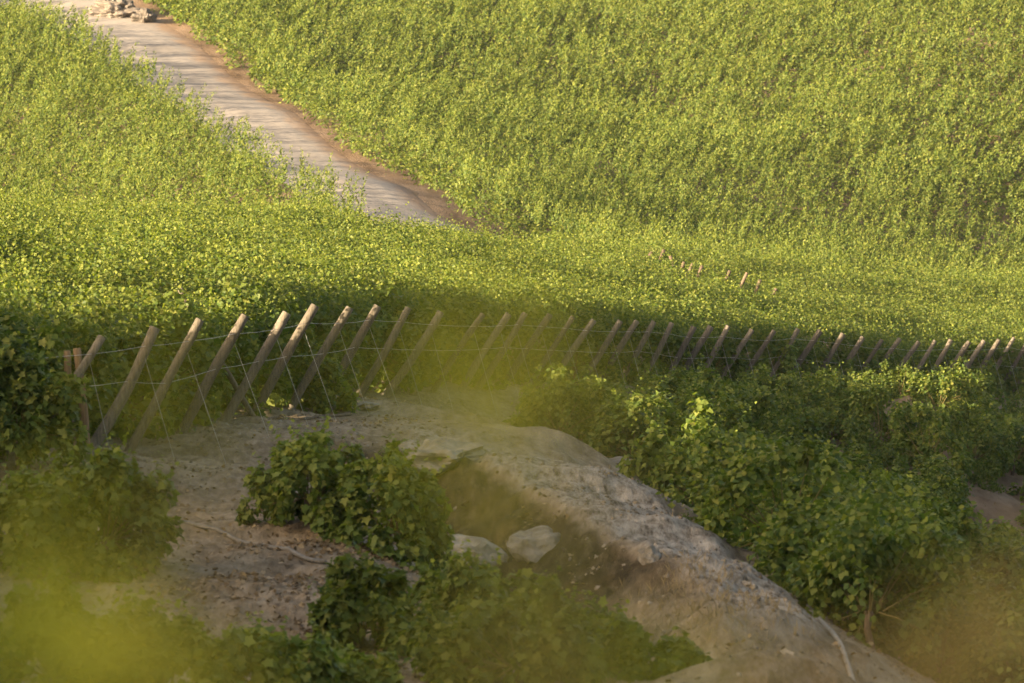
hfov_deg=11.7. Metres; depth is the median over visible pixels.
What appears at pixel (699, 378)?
bush vine
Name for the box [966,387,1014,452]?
bush vine
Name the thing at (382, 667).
grapevine
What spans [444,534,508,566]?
rock
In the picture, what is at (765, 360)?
row end vine
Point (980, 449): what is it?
bush vine
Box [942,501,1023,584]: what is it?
bush vine
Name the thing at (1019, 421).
bush vine
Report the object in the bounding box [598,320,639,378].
trellis post
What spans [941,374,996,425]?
bush vine
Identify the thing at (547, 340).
row end vine
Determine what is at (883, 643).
bush vine
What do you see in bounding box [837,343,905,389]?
row end vine
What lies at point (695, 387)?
bush vine
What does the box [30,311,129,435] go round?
row end vine
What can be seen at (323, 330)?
row end vine
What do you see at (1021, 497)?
bush vine
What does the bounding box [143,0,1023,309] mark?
hillside vines
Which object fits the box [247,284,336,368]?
row end vine
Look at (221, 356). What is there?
trellis post
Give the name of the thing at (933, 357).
row end vine
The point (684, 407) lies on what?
bush vine
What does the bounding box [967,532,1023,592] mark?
bush vine
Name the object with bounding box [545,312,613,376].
row end vine
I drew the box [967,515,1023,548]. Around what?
bush vine
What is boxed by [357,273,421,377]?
row end vine
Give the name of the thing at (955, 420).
bush vine
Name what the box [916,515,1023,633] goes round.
bush vine
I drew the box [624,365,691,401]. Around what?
bush vine
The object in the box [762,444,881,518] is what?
bush vine
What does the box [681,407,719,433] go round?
bush vine
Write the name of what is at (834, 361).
row end vine
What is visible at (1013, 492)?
bush vine
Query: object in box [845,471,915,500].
bush vine
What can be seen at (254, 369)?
trellis post
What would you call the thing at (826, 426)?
bush vine
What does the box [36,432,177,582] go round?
grapevine
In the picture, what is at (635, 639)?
grapevine
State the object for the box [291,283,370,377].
row end vine
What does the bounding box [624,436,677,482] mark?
bush vine
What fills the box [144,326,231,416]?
row end vine
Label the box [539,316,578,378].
trellis post
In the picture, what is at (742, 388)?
bush vine
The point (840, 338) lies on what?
trellis post
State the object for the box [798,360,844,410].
bush vine
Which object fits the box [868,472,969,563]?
bush vine
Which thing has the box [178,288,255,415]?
slanted pole
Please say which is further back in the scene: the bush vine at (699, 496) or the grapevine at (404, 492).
the bush vine at (699, 496)
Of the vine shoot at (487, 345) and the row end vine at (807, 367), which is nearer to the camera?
the vine shoot at (487, 345)
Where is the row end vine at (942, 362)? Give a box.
[894,330,953,371]
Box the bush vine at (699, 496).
[681,464,800,538]
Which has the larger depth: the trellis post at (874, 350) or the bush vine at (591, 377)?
the trellis post at (874, 350)
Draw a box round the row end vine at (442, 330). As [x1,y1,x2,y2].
[388,292,448,375]
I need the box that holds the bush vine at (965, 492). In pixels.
[890,454,974,517]
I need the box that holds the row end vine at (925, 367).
[889,345,942,375]
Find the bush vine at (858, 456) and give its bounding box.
[811,439,873,478]
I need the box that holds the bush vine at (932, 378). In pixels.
[874,363,946,406]
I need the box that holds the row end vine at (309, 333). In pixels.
[248,293,323,381]
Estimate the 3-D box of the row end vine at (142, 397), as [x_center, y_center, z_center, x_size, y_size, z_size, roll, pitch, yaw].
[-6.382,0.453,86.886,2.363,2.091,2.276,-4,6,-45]
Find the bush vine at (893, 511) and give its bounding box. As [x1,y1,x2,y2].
[796,492,917,596]
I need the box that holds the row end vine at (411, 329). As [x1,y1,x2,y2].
[359,275,442,389]
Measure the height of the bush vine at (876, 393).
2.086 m
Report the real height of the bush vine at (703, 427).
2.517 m
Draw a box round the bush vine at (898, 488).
[847,467,930,512]
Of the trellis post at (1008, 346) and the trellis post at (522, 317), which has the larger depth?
the trellis post at (1008, 346)
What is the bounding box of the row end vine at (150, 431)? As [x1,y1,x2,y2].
[63,287,180,441]
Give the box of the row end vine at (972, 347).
[925,328,995,376]
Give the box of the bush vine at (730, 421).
[676,389,771,438]
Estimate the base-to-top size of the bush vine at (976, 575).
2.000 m
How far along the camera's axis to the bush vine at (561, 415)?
95.95 m
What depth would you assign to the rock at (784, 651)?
61.15 m
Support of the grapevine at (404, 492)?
on the ground at (674, 532)
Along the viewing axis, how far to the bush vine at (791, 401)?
117.31 m
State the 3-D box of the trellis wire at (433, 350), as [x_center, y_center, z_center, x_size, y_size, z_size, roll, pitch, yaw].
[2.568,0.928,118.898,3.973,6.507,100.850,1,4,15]
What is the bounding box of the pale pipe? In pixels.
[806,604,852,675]
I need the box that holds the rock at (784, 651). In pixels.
[780,648,794,654]
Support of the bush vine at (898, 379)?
on the ground at (674, 532)
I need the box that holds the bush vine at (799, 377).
[747,365,800,390]
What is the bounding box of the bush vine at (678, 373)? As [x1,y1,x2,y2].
[631,359,685,391]
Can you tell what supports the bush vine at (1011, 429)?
on the ground at (674, 532)
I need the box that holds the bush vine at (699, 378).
[663,353,729,407]
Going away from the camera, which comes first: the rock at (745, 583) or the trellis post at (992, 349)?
the rock at (745, 583)
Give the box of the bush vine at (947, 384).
[906,357,981,423]
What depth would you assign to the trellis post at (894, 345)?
152.20 m
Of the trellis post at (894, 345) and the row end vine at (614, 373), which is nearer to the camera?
the row end vine at (614, 373)
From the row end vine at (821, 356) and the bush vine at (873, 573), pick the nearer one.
the bush vine at (873, 573)
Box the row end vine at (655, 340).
[593,319,663,386]
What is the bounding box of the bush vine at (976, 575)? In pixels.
[928,563,1017,650]
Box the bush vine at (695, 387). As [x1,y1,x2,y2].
[636,374,712,418]
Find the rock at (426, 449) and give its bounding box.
[406,437,460,475]
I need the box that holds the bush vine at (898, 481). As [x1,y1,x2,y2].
[843,465,916,495]
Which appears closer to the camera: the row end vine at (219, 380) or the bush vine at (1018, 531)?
the row end vine at (219, 380)
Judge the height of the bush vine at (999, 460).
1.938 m
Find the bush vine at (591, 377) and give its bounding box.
[567,372,629,401]
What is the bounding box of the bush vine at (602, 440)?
[589,375,690,485]
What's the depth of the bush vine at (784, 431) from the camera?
114.92 m
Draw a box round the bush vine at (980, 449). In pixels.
[964,419,988,472]
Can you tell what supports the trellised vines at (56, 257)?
on the ground at (674, 532)
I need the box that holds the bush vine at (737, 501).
[701,430,851,551]
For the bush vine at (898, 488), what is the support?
on the ground at (674, 532)
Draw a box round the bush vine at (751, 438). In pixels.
[683,432,792,525]
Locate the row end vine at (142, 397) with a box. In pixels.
[128,307,202,419]
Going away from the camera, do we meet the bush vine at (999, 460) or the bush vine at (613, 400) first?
the bush vine at (613, 400)
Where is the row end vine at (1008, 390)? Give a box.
[976,337,1023,398]
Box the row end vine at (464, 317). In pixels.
[417,283,470,377]
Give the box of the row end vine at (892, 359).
[849,330,910,385]
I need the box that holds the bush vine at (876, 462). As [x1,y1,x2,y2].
[834,450,883,471]
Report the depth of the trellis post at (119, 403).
78.27 m
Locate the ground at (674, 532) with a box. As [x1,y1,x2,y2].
[0,0,1023,682]
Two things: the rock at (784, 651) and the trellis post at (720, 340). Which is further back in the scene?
the trellis post at (720, 340)
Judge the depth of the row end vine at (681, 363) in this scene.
134.85 m
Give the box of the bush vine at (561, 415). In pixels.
[502,363,610,450]
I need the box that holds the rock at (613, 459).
[608,457,635,468]
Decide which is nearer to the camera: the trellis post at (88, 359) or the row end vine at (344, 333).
the trellis post at (88, 359)
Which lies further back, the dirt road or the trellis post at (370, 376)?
the dirt road
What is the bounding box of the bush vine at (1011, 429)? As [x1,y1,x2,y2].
[972,402,1023,476]
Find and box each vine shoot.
[0,479,260,682]
[81,329,223,682]
[311,305,633,682]
[400,627,772,682]
[721,573,1023,682]
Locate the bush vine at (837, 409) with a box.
[793,378,871,450]
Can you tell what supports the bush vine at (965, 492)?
on the ground at (674, 532)
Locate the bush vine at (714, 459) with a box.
[655,428,814,538]
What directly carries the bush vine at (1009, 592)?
on the ground at (674, 532)
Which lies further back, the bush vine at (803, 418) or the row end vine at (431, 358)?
the bush vine at (803, 418)
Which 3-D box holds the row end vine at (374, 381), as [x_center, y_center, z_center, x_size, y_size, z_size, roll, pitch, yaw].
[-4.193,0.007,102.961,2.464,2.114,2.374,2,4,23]
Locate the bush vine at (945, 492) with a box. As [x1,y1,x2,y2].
[893,464,979,529]
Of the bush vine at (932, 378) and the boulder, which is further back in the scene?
the bush vine at (932, 378)
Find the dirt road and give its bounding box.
[0,0,481,234]
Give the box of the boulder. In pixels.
[638,543,660,564]
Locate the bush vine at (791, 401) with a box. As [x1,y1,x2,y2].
[748,384,815,436]
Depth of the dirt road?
232.30 m
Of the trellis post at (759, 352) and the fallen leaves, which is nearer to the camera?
the fallen leaves
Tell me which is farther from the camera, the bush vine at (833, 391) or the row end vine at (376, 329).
the bush vine at (833, 391)
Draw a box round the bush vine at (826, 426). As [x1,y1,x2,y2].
[787,411,865,459]
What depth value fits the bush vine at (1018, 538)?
103.66 m
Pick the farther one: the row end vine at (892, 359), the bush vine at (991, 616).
the row end vine at (892, 359)
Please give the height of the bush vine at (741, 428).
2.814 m
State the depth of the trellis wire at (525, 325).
100.63 m
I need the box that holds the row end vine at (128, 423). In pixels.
[59,331,136,446]
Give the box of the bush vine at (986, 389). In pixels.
[928,363,1000,415]
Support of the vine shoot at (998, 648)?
on the ground at (674, 532)
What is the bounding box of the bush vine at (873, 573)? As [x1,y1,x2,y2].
[792,494,959,658]
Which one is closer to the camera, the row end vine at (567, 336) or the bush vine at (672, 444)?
the bush vine at (672, 444)
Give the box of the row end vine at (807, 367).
[741,318,816,379]
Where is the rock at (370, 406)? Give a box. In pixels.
[352,401,379,410]
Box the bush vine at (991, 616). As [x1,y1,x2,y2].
[957,596,1023,682]
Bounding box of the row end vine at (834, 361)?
[798,322,855,378]
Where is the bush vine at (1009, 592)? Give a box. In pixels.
[996,591,1023,625]
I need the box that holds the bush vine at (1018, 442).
[1014,415,1023,455]
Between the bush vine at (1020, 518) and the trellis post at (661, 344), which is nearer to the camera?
the bush vine at (1020, 518)
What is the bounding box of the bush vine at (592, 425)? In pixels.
[580,404,652,457]
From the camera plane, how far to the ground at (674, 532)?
76.23 m
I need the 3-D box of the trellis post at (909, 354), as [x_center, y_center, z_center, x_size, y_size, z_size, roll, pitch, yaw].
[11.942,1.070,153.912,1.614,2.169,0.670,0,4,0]
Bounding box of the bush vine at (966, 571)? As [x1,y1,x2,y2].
[831,467,992,606]
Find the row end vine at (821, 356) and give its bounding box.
[781,342,837,383]
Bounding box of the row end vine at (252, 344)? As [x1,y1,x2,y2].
[148,296,265,408]
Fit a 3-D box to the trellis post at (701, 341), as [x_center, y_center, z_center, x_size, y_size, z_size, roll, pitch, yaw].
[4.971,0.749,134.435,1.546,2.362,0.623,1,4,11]
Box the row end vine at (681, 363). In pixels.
[632,329,718,388]
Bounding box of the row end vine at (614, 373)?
[537,314,626,388]
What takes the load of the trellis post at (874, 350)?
on the ground at (674, 532)
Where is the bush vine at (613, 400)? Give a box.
[518,374,643,440]
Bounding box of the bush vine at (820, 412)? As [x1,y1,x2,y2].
[769,399,827,445]
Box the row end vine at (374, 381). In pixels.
[327,326,377,386]
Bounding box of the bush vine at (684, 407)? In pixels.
[640,372,724,430]
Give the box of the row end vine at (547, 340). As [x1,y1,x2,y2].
[512,305,565,382]
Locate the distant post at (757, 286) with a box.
[734,279,761,342]
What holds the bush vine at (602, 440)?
on the ground at (674, 532)
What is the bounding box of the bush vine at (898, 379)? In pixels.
[877,353,927,400]
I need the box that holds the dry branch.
[232,413,350,419]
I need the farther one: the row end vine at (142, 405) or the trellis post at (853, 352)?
the trellis post at (853, 352)
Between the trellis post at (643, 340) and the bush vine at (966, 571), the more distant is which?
the trellis post at (643, 340)
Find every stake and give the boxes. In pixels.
[64,350,75,444]
[73,348,89,445]
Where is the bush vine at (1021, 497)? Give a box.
[1020,476,1023,504]
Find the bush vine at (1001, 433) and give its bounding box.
[976,426,1013,483]
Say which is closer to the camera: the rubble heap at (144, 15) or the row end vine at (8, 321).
the row end vine at (8, 321)
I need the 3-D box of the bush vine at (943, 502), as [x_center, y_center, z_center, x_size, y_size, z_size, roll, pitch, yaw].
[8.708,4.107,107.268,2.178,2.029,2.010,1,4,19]
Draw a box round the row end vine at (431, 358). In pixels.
[380,285,455,381]
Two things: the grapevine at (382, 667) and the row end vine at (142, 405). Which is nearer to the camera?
the grapevine at (382, 667)
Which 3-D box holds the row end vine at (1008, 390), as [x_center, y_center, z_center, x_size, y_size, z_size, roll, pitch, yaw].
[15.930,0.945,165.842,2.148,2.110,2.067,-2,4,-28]
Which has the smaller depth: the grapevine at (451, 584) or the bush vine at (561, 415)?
the grapevine at (451, 584)
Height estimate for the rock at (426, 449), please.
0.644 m
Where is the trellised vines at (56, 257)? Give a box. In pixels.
[0,179,1023,363]
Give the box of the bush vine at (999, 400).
[945,356,1010,415]
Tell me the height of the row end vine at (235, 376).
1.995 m
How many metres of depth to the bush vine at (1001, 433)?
134.44 m
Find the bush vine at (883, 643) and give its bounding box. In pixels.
[746,484,929,657]
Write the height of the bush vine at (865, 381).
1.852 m
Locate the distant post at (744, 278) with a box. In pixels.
[738,272,748,288]
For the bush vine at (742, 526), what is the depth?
75.75 m
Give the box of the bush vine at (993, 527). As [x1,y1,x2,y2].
[971,516,1022,556]
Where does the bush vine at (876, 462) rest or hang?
on the ground at (674, 532)
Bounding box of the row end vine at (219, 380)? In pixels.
[136,316,230,420]
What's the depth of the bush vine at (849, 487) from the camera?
76.98 m
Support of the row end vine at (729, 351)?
on the ground at (674, 532)
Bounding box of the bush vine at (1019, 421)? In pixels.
[1006,411,1023,444]
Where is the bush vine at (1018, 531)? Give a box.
[1014,515,1023,536]
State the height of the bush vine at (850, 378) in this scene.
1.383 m
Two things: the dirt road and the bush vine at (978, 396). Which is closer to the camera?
the bush vine at (978, 396)
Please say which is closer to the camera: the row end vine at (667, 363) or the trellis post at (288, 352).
the trellis post at (288, 352)
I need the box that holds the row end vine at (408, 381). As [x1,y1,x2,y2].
[335,314,419,393]
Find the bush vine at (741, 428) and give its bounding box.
[682,398,770,450]
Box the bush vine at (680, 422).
[598,389,692,453]
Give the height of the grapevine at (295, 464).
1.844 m
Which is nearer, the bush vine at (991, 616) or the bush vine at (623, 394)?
the bush vine at (991, 616)
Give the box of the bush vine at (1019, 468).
[1008,411,1023,475]
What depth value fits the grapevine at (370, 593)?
60.54 m
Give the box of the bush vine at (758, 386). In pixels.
[743,377,800,416]
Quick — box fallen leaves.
[0,396,921,682]
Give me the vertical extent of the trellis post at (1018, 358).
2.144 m
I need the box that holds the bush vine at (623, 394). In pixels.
[571,376,656,428]
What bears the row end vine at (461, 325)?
on the ground at (674, 532)
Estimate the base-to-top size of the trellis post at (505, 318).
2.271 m
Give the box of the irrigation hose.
[185,521,326,563]
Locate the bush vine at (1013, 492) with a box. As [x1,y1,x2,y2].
[1006,475,1023,495]
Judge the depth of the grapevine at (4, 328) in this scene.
75.17 m
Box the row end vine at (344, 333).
[292,292,362,389]
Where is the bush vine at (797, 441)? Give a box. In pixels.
[761,425,805,456]
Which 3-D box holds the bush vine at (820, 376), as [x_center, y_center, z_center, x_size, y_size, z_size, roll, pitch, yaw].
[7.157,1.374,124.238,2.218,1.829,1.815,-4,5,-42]
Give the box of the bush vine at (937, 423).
[878,399,974,482]
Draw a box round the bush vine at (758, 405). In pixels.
[685,377,767,434]
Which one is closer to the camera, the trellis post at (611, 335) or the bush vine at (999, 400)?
the trellis post at (611, 335)
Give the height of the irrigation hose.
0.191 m
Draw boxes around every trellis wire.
[36,320,1018,358]
[94,347,1019,385]
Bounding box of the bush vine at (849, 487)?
[763,470,892,519]
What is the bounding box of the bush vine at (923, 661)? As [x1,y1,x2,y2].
[887,571,998,673]
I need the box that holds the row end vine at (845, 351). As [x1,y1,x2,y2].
[827,338,879,376]
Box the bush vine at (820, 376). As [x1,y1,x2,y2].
[773,361,831,414]
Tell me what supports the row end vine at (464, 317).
on the ground at (674, 532)
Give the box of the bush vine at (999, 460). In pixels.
[951,405,1017,480]
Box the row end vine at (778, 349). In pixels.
[730,329,801,380]
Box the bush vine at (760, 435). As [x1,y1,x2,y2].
[748,430,795,458]
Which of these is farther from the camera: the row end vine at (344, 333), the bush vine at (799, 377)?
the bush vine at (799, 377)
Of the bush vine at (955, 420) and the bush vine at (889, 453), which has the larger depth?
the bush vine at (955, 420)
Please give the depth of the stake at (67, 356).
77.16 m
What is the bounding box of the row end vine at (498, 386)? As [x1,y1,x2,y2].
[434,284,510,390]
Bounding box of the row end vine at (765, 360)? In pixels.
[705,325,770,379]
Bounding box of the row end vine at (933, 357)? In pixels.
[892,338,946,385]
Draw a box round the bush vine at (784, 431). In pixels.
[747,417,805,447]
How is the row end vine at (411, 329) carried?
on the ground at (674, 532)
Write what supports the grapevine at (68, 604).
on the ground at (674, 532)
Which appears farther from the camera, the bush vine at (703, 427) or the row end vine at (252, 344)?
the row end vine at (252, 344)
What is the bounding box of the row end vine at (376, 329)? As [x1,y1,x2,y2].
[342,291,391,385]
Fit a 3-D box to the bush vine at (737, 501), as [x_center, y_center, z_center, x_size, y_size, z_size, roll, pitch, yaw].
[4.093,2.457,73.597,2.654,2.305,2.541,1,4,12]
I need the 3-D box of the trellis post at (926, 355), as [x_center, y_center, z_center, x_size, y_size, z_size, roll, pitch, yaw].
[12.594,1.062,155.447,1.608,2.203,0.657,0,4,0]
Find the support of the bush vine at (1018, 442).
on the ground at (674, 532)
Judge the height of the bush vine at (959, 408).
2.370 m
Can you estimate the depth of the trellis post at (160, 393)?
80.08 m
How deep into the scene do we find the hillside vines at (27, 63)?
217.62 m
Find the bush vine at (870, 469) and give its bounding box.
[831,440,879,475]
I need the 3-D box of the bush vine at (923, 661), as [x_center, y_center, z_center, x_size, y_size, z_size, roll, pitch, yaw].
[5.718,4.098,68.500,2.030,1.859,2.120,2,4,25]
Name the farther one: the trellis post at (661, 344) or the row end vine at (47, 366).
the trellis post at (661, 344)
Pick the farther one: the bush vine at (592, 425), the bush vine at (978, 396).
the bush vine at (978, 396)
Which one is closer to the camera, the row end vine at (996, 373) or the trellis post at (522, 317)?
the trellis post at (522, 317)
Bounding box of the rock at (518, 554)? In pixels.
[506,544,525,561]
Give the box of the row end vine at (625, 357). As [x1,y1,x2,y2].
[569,300,649,384]
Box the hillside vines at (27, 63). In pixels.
[0,0,368,230]
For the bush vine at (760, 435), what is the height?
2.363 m
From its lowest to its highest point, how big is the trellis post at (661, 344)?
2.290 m
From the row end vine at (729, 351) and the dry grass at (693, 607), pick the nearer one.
the dry grass at (693, 607)
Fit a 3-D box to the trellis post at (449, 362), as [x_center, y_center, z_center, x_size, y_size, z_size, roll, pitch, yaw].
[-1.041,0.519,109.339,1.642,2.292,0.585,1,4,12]
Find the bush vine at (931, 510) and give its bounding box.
[917,483,979,556]
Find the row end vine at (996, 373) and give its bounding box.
[959,332,1012,398]
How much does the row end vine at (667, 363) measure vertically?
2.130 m
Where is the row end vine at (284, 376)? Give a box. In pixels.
[244,300,300,407]
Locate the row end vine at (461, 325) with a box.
[419,290,492,374]
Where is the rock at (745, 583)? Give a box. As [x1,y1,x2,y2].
[742,581,755,587]
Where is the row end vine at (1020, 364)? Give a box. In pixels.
[1001,350,1023,398]
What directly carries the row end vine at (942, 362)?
on the ground at (674, 532)
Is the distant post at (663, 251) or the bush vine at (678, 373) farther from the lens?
the distant post at (663, 251)
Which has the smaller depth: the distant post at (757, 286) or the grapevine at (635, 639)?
the grapevine at (635, 639)
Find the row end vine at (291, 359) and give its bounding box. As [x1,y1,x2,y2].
[218,294,308,398]
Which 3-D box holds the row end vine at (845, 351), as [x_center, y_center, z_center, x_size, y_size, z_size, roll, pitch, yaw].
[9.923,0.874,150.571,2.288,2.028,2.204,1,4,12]
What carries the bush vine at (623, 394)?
on the ground at (674, 532)
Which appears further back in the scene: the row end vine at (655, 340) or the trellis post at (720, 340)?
the trellis post at (720, 340)
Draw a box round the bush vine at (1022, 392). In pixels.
[1003,371,1023,411]
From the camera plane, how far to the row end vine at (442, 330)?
110.02 m
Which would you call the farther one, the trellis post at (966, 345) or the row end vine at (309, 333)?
the trellis post at (966, 345)
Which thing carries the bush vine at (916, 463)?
on the ground at (674, 532)
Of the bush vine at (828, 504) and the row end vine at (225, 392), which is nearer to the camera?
the bush vine at (828, 504)
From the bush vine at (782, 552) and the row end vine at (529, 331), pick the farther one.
the row end vine at (529, 331)
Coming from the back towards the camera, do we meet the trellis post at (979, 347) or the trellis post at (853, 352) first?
the trellis post at (979, 347)
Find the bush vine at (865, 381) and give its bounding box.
[817,362,889,425]
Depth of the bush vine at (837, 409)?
121.13 m
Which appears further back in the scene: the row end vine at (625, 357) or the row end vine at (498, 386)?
the row end vine at (625, 357)
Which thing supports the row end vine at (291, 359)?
on the ground at (674, 532)
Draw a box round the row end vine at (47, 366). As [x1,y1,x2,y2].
[25,334,58,378]
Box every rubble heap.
[88,0,140,17]
[131,8,157,22]
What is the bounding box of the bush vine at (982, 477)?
[966,456,1005,492]
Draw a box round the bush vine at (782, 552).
[738,477,913,643]
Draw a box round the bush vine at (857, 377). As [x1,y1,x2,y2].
[841,366,903,397]
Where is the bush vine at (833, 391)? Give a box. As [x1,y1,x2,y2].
[817,368,884,439]
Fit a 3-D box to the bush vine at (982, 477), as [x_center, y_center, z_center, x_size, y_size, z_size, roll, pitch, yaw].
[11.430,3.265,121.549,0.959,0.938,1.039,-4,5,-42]
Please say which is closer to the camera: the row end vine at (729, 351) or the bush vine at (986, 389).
the row end vine at (729, 351)
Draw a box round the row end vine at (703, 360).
[663,328,727,383]
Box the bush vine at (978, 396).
[950,385,1007,426]
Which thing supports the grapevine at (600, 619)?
on the ground at (674, 532)
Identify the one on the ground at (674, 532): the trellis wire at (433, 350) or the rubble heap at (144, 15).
the rubble heap at (144, 15)
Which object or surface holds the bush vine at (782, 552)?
on the ground at (674, 532)
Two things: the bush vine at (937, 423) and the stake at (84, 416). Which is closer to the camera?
the stake at (84, 416)
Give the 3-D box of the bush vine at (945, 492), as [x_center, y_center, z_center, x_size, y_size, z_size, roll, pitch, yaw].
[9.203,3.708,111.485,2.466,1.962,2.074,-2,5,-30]
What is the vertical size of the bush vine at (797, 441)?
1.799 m
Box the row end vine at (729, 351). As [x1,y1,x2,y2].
[684,322,754,384]
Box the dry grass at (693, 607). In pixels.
[562,430,1020,658]
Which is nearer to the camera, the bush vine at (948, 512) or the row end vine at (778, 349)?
the bush vine at (948, 512)
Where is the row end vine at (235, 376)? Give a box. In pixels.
[194,322,270,417]
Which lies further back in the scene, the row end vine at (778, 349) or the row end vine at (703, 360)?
the row end vine at (778, 349)
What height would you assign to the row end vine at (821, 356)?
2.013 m
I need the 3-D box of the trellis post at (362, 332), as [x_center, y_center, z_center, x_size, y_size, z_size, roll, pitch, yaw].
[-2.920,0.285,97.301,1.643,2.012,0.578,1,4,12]
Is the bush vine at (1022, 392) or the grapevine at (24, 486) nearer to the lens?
the grapevine at (24, 486)
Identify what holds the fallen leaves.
on the ground at (674, 532)
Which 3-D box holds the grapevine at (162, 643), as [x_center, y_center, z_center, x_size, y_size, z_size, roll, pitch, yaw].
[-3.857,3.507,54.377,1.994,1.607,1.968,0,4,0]
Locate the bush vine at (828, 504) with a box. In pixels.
[773,492,918,624]
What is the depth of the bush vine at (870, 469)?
111.71 m
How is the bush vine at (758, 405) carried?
on the ground at (674, 532)
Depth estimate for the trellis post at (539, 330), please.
117.03 m
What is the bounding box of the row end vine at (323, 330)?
[281,287,348,382]
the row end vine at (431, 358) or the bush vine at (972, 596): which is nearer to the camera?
the bush vine at (972, 596)
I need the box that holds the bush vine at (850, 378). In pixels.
[822,363,883,397]
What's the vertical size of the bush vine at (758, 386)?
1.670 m
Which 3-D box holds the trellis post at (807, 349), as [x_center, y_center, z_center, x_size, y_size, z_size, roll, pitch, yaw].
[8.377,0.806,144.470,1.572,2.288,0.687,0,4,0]
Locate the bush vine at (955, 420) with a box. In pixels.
[893,395,975,463]
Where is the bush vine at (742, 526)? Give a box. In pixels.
[727,472,816,546]
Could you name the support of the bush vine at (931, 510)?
on the ground at (674, 532)
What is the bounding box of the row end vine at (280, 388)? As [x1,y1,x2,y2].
[214,275,292,410]
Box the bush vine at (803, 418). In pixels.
[741,375,820,445]
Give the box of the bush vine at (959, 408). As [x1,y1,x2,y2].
[947,391,982,423]
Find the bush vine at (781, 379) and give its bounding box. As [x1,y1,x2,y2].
[744,362,802,414]
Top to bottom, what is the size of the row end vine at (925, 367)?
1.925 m
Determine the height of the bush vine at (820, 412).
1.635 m
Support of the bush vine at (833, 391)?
on the ground at (674, 532)
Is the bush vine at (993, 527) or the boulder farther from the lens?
the bush vine at (993, 527)
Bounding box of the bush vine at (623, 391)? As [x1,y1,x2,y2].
[611,384,649,416]
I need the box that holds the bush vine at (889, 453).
[844,422,919,479]
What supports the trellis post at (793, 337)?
on the ground at (674, 532)
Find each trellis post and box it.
[74,335,109,447]
[90,326,173,455]
[124,318,225,462]
[176,313,268,435]
[219,311,307,423]
[252,303,335,419]
[286,306,368,414]
[332,304,398,406]
[356,306,416,396]
[380,310,443,396]
[441,351,497,416]
[465,312,520,402]
[499,313,552,389]
[518,312,527,358]
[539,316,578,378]
[561,319,597,375]
[576,319,627,392]
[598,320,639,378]
[620,320,656,378]
[634,322,673,387]
[659,326,696,384]
[684,325,712,369]
[704,325,731,379]
[720,328,753,378]
[738,330,775,380]
[766,328,800,378]
[792,329,821,371]
[815,333,844,378]
[840,336,864,373]
[859,339,883,378]
[876,337,900,371]
[898,341,920,369]
[914,340,936,375]
[927,339,952,375]
[950,341,970,375]
[964,340,985,370]
[976,339,1002,389]
[996,337,1020,399]
[996,345,1023,397]
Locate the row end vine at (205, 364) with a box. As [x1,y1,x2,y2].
[78,282,221,425]
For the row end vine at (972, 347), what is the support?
on the ground at (674, 532)
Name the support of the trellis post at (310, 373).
on the ground at (674, 532)
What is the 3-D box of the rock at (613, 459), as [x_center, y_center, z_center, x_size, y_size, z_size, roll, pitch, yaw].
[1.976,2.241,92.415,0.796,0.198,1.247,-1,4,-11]
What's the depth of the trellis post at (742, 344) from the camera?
138.20 m
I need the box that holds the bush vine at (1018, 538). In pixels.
[996,527,1023,550]
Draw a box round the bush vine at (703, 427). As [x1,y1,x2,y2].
[623,392,752,506]
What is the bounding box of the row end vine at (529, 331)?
[487,295,538,379]
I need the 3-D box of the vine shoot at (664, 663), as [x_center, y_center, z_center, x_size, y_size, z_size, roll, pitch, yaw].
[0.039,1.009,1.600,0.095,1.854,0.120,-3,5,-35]
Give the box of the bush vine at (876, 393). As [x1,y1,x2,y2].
[844,379,933,462]
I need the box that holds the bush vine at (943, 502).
[917,486,953,515]
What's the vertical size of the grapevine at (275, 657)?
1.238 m
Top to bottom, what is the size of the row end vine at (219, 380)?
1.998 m
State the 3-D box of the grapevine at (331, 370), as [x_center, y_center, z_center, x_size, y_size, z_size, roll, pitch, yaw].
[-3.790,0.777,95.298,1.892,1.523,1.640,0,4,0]
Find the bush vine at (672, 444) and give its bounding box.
[658,428,737,493]
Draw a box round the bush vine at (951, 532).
[915,525,989,604]
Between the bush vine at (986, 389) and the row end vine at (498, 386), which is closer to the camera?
the row end vine at (498, 386)
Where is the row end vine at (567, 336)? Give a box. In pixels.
[512,301,592,380]
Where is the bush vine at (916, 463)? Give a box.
[891,452,970,509]
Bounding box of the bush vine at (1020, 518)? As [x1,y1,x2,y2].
[1015,503,1023,526]
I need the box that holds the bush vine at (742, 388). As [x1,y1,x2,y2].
[683,365,751,403]
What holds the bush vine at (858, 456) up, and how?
on the ground at (674, 532)
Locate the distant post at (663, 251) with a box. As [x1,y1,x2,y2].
[659,249,665,260]
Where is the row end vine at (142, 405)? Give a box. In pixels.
[74,326,195,437]
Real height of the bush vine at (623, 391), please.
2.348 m
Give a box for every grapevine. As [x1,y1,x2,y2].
[0,304,94,475]
[0,324,36,451]
[0,446,106,581]
[0,557,157,682]
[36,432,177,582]
[82,588,247,682]
[208,611,347,682]
[235,416,373,531]
[285,343,361,413]
[305,528,420,657]
[310,434,455,572]
[333,642,404,682]
[396,561,612,682]
[401,533,559,647]
[518,574,629,677]
[595,607,712,682]
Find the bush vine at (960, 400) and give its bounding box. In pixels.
[931,368,966,409]
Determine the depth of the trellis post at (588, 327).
122.20 m
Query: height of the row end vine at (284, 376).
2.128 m
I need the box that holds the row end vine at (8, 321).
[0,312,44,370]
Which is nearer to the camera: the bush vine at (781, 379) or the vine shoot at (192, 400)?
the vine shoot at (192, 400)
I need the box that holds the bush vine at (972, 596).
[897,572,1022,668]
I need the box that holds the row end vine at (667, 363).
[626,321,693,385]

